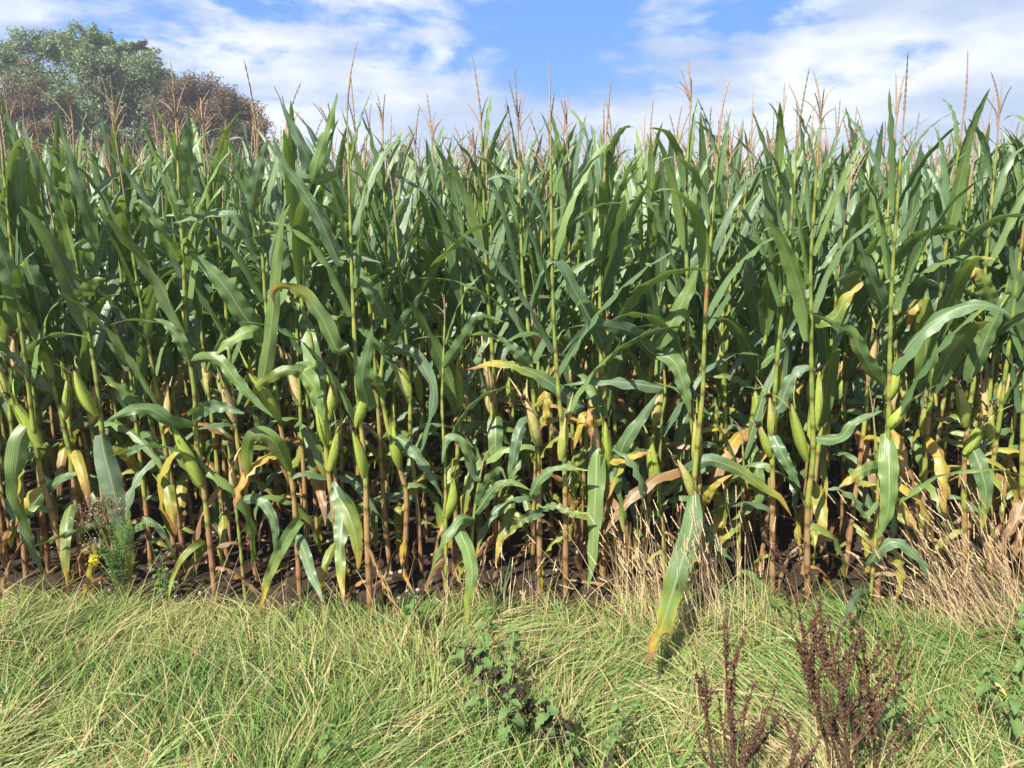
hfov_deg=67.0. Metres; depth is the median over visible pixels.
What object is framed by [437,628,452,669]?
nettle
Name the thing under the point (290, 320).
maize plant
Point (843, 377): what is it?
maize plant
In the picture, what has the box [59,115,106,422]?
maize plant
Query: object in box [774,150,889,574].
maize plant
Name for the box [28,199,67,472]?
maize plant
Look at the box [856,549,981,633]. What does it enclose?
dry grass clump
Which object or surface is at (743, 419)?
maize plant
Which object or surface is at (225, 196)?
maize plant
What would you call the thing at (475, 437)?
maize plant
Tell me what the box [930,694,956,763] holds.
nettle
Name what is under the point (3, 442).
maize plant
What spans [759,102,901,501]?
maize plant
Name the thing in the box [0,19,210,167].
ash tree
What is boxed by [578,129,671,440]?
maize plant
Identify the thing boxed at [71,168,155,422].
maize plant
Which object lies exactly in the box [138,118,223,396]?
maize plant
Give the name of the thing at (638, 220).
maize plant
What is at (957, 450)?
maize plant
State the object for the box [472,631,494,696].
nettle
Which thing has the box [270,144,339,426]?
maize plant
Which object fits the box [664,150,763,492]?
maize plant
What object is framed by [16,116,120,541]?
maize plant
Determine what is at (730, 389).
maize plant
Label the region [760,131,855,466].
maize plant
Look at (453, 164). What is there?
maize plant
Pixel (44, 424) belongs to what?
maize plant
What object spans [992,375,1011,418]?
maize plant
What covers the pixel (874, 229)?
maize plant
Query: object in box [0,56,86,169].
copper tree
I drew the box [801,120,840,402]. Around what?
maize plant
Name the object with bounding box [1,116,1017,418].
maize crop
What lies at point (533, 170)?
maize plant
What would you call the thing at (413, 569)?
leaf litter
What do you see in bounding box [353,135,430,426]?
maize plant
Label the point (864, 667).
dock plant
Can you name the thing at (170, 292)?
maize plant
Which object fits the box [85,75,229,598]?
maize plant
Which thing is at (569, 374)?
maize plant
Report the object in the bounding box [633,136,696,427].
maize plant
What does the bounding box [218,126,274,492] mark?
maize plant
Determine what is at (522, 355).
maize plant
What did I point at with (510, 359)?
maize plant
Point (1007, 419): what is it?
maize plant
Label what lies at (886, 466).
maize plant
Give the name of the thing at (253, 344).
maize plant
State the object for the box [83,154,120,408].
maize plant
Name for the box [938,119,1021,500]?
maize plant
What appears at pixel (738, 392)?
maize plant
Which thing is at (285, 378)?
maize plant
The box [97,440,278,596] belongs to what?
maize plant
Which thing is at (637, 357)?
maize plant
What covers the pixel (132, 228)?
maize plant
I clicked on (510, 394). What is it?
maize plant
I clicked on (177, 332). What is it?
maize plant
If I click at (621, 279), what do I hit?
maize plant
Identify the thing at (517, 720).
nettle
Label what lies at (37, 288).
maize plant
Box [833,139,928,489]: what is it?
maize plant
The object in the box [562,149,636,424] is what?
maize plant
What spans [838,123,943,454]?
maize plant
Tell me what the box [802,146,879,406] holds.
maize plant
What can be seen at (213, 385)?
maize plant
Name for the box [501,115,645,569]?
maize plant
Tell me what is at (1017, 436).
maize plant
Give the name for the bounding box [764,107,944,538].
maize plant
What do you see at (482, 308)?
maize plant
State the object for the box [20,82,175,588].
maize plant
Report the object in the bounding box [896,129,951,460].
maize plant
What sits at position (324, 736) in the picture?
nettle
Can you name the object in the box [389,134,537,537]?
maize plant
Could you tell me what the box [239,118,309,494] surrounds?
maize plant
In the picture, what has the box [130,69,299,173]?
copper tree
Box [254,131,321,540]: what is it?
maize plant
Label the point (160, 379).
maize plant
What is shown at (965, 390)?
maize plant
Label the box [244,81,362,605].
maize plant
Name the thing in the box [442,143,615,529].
maize plant
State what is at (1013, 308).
maize plant
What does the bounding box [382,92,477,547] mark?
maize plant
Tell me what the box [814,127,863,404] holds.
maize plant
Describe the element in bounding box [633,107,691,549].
maize plant
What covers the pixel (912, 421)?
maize plant
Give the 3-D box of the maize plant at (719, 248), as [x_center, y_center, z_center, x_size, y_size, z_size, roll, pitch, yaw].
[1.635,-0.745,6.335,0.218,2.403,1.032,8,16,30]
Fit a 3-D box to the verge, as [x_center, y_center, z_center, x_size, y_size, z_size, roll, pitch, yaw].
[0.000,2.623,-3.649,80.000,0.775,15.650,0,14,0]
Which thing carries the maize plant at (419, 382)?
on the ground at (230, 586)
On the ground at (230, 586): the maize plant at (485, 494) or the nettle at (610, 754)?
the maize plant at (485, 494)
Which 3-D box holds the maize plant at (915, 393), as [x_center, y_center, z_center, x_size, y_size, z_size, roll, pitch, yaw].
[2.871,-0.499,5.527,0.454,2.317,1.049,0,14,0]
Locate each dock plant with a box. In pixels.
[692,665,714,767]
[698,610,781,767]
[761,525,806,607]
[782,713,822,767]
[785,592,852,767]
[807,581,916,767]
[845,626,933,767]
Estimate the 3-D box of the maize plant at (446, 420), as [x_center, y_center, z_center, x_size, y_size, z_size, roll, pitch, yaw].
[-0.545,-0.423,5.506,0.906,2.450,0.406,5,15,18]
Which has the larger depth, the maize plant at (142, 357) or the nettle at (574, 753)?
the maize plant at (142, 357)
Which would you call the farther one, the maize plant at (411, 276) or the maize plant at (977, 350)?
the maize plant at (411, 276)
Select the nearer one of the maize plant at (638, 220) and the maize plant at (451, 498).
the maize plant at (451, 498)
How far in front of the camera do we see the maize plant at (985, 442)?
4.03 m
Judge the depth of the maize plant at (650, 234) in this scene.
4.15 m
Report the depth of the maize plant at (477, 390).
5.50 m
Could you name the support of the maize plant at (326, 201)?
on the ground at (230, 586)
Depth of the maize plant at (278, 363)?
6.22 m
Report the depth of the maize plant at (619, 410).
4.86 m
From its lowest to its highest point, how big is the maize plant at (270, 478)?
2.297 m
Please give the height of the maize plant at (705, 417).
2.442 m
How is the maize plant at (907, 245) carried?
on the ground at (230, 586)
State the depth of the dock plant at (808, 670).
2.39 m
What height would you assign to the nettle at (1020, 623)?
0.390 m
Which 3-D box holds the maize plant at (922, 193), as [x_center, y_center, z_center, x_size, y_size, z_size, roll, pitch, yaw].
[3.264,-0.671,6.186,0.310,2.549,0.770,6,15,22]
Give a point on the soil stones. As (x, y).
(134, 574)
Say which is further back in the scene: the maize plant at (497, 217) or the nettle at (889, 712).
the maize plant at (497, 217)
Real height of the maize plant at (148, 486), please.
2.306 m
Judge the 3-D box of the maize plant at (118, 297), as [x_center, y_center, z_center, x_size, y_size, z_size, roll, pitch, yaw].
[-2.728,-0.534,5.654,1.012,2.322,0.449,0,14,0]
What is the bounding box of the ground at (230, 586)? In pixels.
[0,298,1023,612]
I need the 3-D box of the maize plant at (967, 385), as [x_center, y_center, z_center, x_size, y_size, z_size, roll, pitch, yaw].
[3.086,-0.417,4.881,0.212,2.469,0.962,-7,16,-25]
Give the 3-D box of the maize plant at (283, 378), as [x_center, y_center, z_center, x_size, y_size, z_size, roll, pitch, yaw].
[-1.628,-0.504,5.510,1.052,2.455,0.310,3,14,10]
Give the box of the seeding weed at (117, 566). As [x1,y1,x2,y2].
[66,492,134,598]
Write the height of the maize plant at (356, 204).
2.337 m
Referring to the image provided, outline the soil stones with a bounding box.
[24,461,981,606]
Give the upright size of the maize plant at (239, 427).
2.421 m
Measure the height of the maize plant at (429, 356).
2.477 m
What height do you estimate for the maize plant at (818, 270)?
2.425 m
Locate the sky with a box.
[0,0,1023,178]
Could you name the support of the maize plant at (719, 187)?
on the ground at (230, 586)
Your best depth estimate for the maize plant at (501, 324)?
6.33 m
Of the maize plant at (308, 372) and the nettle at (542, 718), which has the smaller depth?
the nettle at (542, 718)
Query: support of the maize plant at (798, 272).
on the ground at (230, 586)
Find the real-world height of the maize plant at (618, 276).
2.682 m
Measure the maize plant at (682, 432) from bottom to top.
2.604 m
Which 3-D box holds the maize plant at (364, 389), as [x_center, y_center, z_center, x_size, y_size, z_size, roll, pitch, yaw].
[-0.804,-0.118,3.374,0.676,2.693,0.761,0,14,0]
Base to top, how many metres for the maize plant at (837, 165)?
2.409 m
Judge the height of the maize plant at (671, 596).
2.694 m
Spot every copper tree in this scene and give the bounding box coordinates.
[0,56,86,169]
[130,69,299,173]
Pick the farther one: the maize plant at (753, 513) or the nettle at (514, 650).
the maize plant at (753, 513)
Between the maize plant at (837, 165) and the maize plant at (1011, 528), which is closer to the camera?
the maize plant at (1011, 528)
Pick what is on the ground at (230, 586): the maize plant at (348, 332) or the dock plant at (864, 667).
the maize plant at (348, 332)
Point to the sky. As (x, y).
(407, 49)
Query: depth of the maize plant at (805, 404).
4.78 m
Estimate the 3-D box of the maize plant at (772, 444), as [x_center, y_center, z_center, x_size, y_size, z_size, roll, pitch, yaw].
[1.349,-0.131,3.662,0.932,2.564,0.190,4,15,16]
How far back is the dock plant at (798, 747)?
2.27 m
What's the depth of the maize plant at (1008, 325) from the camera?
3.96 m
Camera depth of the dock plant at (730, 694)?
2.29 m
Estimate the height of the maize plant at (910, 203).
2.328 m
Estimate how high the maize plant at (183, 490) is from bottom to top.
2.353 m
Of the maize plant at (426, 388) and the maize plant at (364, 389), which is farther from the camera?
the maize plant at (426, 388)
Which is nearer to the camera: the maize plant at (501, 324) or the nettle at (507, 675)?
the nettle at (507, 675)
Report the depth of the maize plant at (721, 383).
3.96 m
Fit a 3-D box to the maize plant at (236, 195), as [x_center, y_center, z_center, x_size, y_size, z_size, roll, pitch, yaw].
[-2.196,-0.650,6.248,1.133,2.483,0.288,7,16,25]
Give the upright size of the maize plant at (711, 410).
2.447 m
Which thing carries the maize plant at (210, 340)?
on the ground at (230, 586)
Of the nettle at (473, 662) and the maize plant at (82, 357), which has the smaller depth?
the nettle at (473, 662)
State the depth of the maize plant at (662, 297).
3.89 m
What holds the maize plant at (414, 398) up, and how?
on the ground at (230, 586)
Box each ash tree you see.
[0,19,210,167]
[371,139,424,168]
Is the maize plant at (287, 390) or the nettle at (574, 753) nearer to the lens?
the nettle at (574, 753)
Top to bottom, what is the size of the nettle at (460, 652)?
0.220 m
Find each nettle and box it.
[317,722,340,767]
[403,594,423,632]
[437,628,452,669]
[447,633,470,682]
[462,638,481,688]
[463,680,491,728]
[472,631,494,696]
[474,606,497,644]
[487,656,504,708]
[493,651,518,705]
[495,669,521,721]
[496,688,524,754]
[499,624,527,674]
[516,685,536,742]
[534,699,560,749]
[535,685,562,760]
[548,707,572,752]
[563,731,584,767]
[601,717,625,767]
[611,685,626,760]
[882,681,905,748]
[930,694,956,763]
[972,654,1005,732]
[993,675,1023,759]
[1008,629,1023,703]
[1015,593,1023,656]
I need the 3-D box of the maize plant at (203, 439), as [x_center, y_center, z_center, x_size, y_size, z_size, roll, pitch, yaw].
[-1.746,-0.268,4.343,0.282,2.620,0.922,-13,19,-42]
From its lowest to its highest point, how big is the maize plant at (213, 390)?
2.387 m
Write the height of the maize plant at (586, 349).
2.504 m
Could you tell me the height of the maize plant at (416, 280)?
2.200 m
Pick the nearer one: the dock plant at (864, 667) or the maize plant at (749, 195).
the dock plant at (864, 667)
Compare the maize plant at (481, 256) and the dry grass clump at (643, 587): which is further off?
the maize plant at (481, 256)
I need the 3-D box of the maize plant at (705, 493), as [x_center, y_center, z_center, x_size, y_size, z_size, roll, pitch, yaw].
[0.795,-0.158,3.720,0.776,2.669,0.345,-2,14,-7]
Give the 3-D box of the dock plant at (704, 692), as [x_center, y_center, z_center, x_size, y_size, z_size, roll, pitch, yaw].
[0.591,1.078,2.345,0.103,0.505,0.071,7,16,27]
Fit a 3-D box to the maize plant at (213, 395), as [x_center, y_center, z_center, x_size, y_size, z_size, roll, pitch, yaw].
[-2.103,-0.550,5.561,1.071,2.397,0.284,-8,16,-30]
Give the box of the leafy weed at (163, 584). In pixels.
[148,541,177,597]
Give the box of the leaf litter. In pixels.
[46,479,1015,614]
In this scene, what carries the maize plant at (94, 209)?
on the ground at (230, 586)
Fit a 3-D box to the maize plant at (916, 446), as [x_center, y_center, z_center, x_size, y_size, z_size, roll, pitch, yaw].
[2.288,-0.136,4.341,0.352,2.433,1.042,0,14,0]
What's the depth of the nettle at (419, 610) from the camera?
3.43 m
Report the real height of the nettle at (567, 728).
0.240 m
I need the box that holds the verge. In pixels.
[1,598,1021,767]
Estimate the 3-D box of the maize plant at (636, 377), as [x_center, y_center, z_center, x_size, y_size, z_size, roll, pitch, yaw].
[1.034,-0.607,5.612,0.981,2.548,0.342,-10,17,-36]
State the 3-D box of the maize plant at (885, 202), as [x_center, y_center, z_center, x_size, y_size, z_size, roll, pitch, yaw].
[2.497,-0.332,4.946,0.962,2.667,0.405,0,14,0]
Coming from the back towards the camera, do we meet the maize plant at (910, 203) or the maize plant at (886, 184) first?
the maize plant at (886, 184)
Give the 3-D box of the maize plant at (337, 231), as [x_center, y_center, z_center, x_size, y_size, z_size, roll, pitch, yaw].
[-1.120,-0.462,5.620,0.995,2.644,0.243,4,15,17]
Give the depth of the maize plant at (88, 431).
5.77 m
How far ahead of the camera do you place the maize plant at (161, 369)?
5.57 m
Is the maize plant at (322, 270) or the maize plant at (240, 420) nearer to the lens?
the maize plant at (322, 270)
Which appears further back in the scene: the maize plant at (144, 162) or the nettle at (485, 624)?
the maize plant at (144, 162)
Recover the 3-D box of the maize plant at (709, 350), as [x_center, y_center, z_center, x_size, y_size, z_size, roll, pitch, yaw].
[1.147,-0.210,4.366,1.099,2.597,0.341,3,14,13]
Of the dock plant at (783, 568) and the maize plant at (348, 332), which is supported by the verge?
the dock plant at (783, 568)
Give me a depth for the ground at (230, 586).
4.34 m
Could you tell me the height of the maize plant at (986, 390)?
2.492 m
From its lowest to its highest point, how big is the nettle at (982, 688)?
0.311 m
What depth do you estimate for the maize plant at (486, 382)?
3.98 m
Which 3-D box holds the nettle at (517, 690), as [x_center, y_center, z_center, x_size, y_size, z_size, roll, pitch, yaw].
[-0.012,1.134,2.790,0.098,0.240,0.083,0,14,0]
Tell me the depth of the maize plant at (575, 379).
5.57 m
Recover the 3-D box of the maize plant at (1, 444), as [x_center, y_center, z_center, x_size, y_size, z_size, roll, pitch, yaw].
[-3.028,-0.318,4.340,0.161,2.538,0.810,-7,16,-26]
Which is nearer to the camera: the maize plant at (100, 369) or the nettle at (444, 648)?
the nettle at (444, 648)
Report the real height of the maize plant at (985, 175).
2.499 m
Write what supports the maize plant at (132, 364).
on the ground at (230, 586)
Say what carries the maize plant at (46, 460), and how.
on the ground at (230, 586)
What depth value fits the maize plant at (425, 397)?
5.43 m
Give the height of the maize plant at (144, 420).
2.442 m
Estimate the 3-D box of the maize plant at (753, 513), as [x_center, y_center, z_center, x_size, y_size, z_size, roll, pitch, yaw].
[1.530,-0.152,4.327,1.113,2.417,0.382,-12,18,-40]
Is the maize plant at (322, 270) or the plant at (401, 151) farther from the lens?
the plant at (401, 151)
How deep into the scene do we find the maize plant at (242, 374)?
6.11 m
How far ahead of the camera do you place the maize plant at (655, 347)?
3.71 m
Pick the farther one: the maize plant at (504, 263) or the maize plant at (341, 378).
the maize plant at (504, 263)
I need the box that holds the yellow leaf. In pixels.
[995,682,1006,695]
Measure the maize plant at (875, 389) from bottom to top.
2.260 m
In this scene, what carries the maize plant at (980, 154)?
on the ground at (230, 586)
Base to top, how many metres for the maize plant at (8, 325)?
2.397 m
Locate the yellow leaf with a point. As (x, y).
(1002, 690)
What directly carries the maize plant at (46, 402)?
on the ground at (230, 586)
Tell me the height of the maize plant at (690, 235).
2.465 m
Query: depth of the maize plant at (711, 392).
6.46 m
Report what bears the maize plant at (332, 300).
on the ground at (230, 586)
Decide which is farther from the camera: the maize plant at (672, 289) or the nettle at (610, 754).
the maize plant at (672, 289)
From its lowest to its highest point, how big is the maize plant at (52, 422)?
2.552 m
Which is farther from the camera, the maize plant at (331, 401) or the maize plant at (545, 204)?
the maize plant at (545, 204)
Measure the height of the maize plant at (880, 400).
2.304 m
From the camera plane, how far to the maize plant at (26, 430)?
3.77 m
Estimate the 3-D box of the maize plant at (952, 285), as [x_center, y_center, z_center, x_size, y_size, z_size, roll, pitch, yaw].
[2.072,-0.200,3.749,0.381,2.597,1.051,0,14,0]
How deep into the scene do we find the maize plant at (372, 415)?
5.20 m
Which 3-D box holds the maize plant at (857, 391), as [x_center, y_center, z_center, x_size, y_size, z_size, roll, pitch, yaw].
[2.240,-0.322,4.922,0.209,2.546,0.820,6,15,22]
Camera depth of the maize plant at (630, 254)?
5.64 m
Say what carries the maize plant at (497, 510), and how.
on the ground at (230, 586)
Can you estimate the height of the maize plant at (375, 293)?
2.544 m
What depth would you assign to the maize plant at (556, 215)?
4.81 m
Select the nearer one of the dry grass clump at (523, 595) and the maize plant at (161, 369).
the dry grass clump at (523, 595)
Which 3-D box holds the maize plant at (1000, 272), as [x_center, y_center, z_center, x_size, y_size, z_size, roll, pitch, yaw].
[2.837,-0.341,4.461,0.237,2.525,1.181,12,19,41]
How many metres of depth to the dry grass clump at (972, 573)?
3.60 m
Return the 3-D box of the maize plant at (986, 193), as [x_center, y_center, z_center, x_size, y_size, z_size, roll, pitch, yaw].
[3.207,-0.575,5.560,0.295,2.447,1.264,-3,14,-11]
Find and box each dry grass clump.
[435,542,555,622]
[527,492,716,629]
[575,481,791,659]
[825,463,1023,645]
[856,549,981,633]
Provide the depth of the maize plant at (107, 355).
4.27 m
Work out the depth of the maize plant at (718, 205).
5.58 m
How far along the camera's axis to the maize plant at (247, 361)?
5.64 m
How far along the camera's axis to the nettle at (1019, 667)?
2.83 m
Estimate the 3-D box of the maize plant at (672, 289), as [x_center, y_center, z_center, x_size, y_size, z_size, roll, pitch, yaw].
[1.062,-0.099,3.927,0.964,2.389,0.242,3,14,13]
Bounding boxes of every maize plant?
[0,70,100,599]
[0,105,55,572]
[0,105,168,556]
[0,114,94,537]
[0,120,106,591]
[0,120,123,589]
[0,148,75,427]
[0,187,99,600]
[0,237,48,496]
[0,328,58,543]
[0,333,57,545]
[0,428,2,463]
[0,436,26,541]
[0,496,18,574]
[1,166,69,492]
[2,100,109,494]
[5,124,131,541]
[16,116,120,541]
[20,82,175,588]
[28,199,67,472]
[29,122,149,492]
[29,234,61,462]
[31,118,217,570]
[36,66,241,592]
[37,124,143,460]
[40,213,108,469]
[54,147,173,537]
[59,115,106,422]
[60,144,151,551]
[62,179,152,494]
[71,132,136,460]
[71,142,189,495]
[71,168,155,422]
[74,148,170,457]
[77,142,186,502]
[81,113,143,423]
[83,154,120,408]
[84,138,216,554]
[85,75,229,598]
[87,168,180,429]
[90,113,209,538]
[96,161,253,457]
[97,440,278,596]
[98,60,272,602]
[107,159,202,461]
[108,98,319,580]
[114,182,173,439]
[120,129,156,420]
[129,121,245,480]
[130,127,279,498]
[132,116,211,497]
[134,115,288,559]
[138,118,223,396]
[153,127,239,461]
[154,88,249,544]
[154,90,291,544]
[157,122,299,578]
[161,61,384,609]
[162,148,267,496]
[176,85,311,545]
[177,134,260,434]
[194,166,241,442]
[205,143,360,535]
[206,138,245,430]
[206,145,282,426]
[207,139,295,462]
[215,160,283,428]
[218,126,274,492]
[218,147,337,451]
[222,127,348,492]
[223,127,281,426]
[234,126,326,393]
[235,119,400,553]
[239,41,400,617]
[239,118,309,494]
[240,173,288,436]
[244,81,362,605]
[248,79,440,573]
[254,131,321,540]
[256,102,390,549]
[257,137,356,548]
[260,118,352,495]
[263,156,346,454]
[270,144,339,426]
[270,148,375,496]
[271,123,307,458]
[272,159,348,458]
[287,165,413,548]
[292,165,346,467]
[308,103,442,552]
[309,130,397,490]
[309,167,449,532]
[312,134,388,443]
[324,92,452,607]
[324,138,434,483]
[328,164,346,419]
[330,106,499,538]
[331,139,502,572]
[333,156,388,431]
[335,132,373,464]
[343,178,396,437]
[344,131,387,421]
[353,118,427,501]
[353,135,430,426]
[355,143,448,505]
[366,113,506,492]
[367,135,461,458]
[369,126,464,433]
[376,126,549,577]
[377,155,425,431]
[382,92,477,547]
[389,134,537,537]
[392,56,542,566]
[404,111,565,534]
[406,155,473,410]
[407,120,563,570]
[408,155,481,461]
[415,128,504,417]
[419,141,498,499]
[420,102,574,493]
[420,158,435,414]
[422,131,481,495]
[423,276,524,597]
[425,149,493,464]
[426,116,630,570]
[428,67,632,593]
[430,433,529,622]
[440,143,530,450]
[442,133,542,491]
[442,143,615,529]
[456,63,685,596]
[466,83,714,591]
[469,124,568,485]
[472,122,595,537]
[479,126,514,436]
[481,129,576,550]
[482,104,564,461]
[482,159,548,401]
[489,139,518,421]
[490,165,513,425]
[492,135,585,488]
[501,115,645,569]
[503,155,588,465]
[504,136,516,434]
[506,125,544,470]
[514,90,643,542]
[517,100,587,496]
[517,104,688,538]
[527,132,588,437]
[535,137,590,415]
[543,120,566,462]
[547,159,642,458]
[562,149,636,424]
[562,151,635,488]
[562,264,791,589]
[564,166,582,414]
[569,113,692,578]
[576,100,645,578]
[576,142,595,427]
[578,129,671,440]
[581,117,633,433]
[581,139,671,550]
[589,182,621,426]
[600,164,640,441]
[604,56,735,585]
[608,115,690,441]
[611,132,669,550]
[613,140,688,404]
[614,102,662,497]
[615,127,740,497]
[616,120,746,495]
[617,145,673,448]
[622,114,731,495]
[624,110,823,529]
[627,120,832,572]
[628,132,835,569]
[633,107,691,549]
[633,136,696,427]
[644,77,841,665]
[653,142,717,424]
[654,356,782,609]
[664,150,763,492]
[665,122,737,418]
[667,126,721,463]
[667,148,764,453]
[668,93,799,517]
[670,145,782,499]
[673,109,731,531]
[673,125,775,452]
[683,115,759,451]
[683,136,763,437]
[687,108,831,530]
[689,126,829,492]
[690,141,735,408]
[702,142,767,493]
[705,67,908,592]
[705,145,775,435]
[708,82,830,563]
[709,112,861,495]
[715,134,810,548]
[716,153,763,452]
[719,171,802,455]
[722,111,860,571]
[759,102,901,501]
[759,186,798,488]
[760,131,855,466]
[760,138,854,530]
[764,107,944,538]
[768,70,910,602]
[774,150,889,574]
[789,106,858,462]
[792,124,834,540]
[796,138,875,469]
[797,150,838,382]
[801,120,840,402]
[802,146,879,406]
[806,140,975,531]
[810,74,993,579]
[811,54,1011,611]
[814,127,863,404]
[823,117,903,557]
[825,375,1022,626]
[829,135,881,452]
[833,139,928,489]
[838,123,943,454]
[839,123,887,497]
[846,190,865,387]
[848,111,943,500]
[848,122,924,430]
[862,139,983,565]
[870,149,917,459]
[871,129,1023,544]
[871,136,1011,547]
[872,148,984,502]
[872,163,953,400]
[873,106,1023,571]
[879,126,920,429]
[884,73,1023,584]
[887,116,1020,482]
[895,49,1023,577]
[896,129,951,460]
[896,136,1023,570]
[898,117,975,496]
[899,141,931,440]
[903,116,1023,534]
[907,144,978,461]
[910,121,1020,540]
[913,127,1023,581]
[932,130,1023,543]
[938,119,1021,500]
[938,180,1001,411]
[939,130,1023,570]
[940,93,995,393]
[943,125,1023,430]
[945,131,1011,460]
[952,312,1001,463]
[955,191,1021,483]
[957,165,1023,529]
[965,244,1019,533]
[971,176,1021,547]
[977,115,1023,579]
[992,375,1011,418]
[998,226,1016,444]
[1001,434,1019,446]
[1010,478,1018,509]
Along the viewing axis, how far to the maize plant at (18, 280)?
3.87 m
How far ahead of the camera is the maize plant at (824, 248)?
4.19 m
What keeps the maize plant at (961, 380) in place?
on the ground at (230, 586)
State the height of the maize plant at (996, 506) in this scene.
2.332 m
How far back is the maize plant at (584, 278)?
6.23 m
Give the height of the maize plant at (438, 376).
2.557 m
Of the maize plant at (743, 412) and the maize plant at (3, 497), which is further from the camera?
the maize plant at (743, 412)
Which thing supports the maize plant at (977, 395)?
on the ground at (230, 586)
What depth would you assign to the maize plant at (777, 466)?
5.14 m
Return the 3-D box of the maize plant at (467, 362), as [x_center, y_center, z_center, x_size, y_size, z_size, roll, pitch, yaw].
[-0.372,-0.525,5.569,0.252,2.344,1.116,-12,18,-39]
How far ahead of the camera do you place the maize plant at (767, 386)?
3.90 m
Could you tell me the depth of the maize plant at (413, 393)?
6.34 m
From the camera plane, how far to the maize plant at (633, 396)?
4.95 m
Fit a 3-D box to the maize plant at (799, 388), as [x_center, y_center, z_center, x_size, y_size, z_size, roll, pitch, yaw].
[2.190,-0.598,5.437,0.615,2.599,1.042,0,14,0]
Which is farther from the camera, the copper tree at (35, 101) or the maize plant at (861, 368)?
the copper tree at (35, 101)
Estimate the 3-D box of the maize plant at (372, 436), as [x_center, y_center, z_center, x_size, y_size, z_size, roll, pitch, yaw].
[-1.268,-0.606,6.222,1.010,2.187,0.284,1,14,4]
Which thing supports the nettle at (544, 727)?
on the verge
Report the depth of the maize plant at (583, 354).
4.24 m
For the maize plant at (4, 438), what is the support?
on the ground at (230, 586)
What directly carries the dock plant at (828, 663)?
on the verge
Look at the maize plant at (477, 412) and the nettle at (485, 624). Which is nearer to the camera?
the nettle at (485, 624)
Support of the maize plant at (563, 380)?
on the ground at (230, 586)
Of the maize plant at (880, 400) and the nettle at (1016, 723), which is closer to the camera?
the nettle at (1016, 723)
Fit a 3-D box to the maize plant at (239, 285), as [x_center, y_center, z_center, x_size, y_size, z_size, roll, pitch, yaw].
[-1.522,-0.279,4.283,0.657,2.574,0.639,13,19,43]
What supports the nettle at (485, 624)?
on the verge
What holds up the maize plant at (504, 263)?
on the ground at (230, 586)
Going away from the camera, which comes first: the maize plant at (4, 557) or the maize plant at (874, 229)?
the maize plant at (4, 557)
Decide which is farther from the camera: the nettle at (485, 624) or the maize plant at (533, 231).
the maize plant at (533, 231)
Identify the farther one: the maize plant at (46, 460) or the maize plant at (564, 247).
the maize plant at (564, 247)
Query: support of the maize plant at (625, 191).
on the ground at (230, 586)
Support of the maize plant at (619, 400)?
on the ground at (230, 586)
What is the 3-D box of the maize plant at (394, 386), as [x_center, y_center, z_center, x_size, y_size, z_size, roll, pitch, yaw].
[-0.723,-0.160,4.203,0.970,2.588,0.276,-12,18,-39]
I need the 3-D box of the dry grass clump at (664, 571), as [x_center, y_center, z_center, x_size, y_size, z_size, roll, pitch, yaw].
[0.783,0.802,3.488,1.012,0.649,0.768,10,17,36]
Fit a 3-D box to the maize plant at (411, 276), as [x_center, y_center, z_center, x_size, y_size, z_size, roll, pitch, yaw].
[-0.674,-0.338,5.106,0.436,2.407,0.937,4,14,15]
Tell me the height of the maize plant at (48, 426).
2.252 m
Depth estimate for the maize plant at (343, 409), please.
6.32 m
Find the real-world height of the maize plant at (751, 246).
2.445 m
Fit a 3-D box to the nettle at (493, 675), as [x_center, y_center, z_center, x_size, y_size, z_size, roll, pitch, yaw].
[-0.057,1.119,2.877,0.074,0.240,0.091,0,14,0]
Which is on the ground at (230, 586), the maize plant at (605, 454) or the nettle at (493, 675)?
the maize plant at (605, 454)
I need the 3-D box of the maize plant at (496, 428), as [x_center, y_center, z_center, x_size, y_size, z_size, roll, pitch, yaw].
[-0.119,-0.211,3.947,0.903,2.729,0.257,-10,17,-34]
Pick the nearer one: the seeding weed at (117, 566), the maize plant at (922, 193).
the seeding weed at (117, 566)
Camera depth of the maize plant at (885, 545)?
3.54 m
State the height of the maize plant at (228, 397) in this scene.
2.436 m
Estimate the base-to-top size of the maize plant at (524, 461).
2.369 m
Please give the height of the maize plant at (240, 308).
2.737 m
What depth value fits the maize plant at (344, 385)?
5.45 m
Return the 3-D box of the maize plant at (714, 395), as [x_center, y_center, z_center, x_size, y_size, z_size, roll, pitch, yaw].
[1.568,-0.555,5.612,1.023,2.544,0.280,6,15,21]
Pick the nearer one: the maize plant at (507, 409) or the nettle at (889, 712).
the nettle at (889, 712)
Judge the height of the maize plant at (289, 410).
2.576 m
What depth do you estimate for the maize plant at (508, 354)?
5.01 m
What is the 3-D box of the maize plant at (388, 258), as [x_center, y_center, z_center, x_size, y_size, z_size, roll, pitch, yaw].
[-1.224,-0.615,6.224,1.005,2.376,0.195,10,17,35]
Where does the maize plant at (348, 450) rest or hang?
on the ground at (230, 586)
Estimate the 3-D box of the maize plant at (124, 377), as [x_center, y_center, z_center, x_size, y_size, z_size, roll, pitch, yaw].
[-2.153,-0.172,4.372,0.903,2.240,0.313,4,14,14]
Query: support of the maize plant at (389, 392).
on the ground at (230, 586)
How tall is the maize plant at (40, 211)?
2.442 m

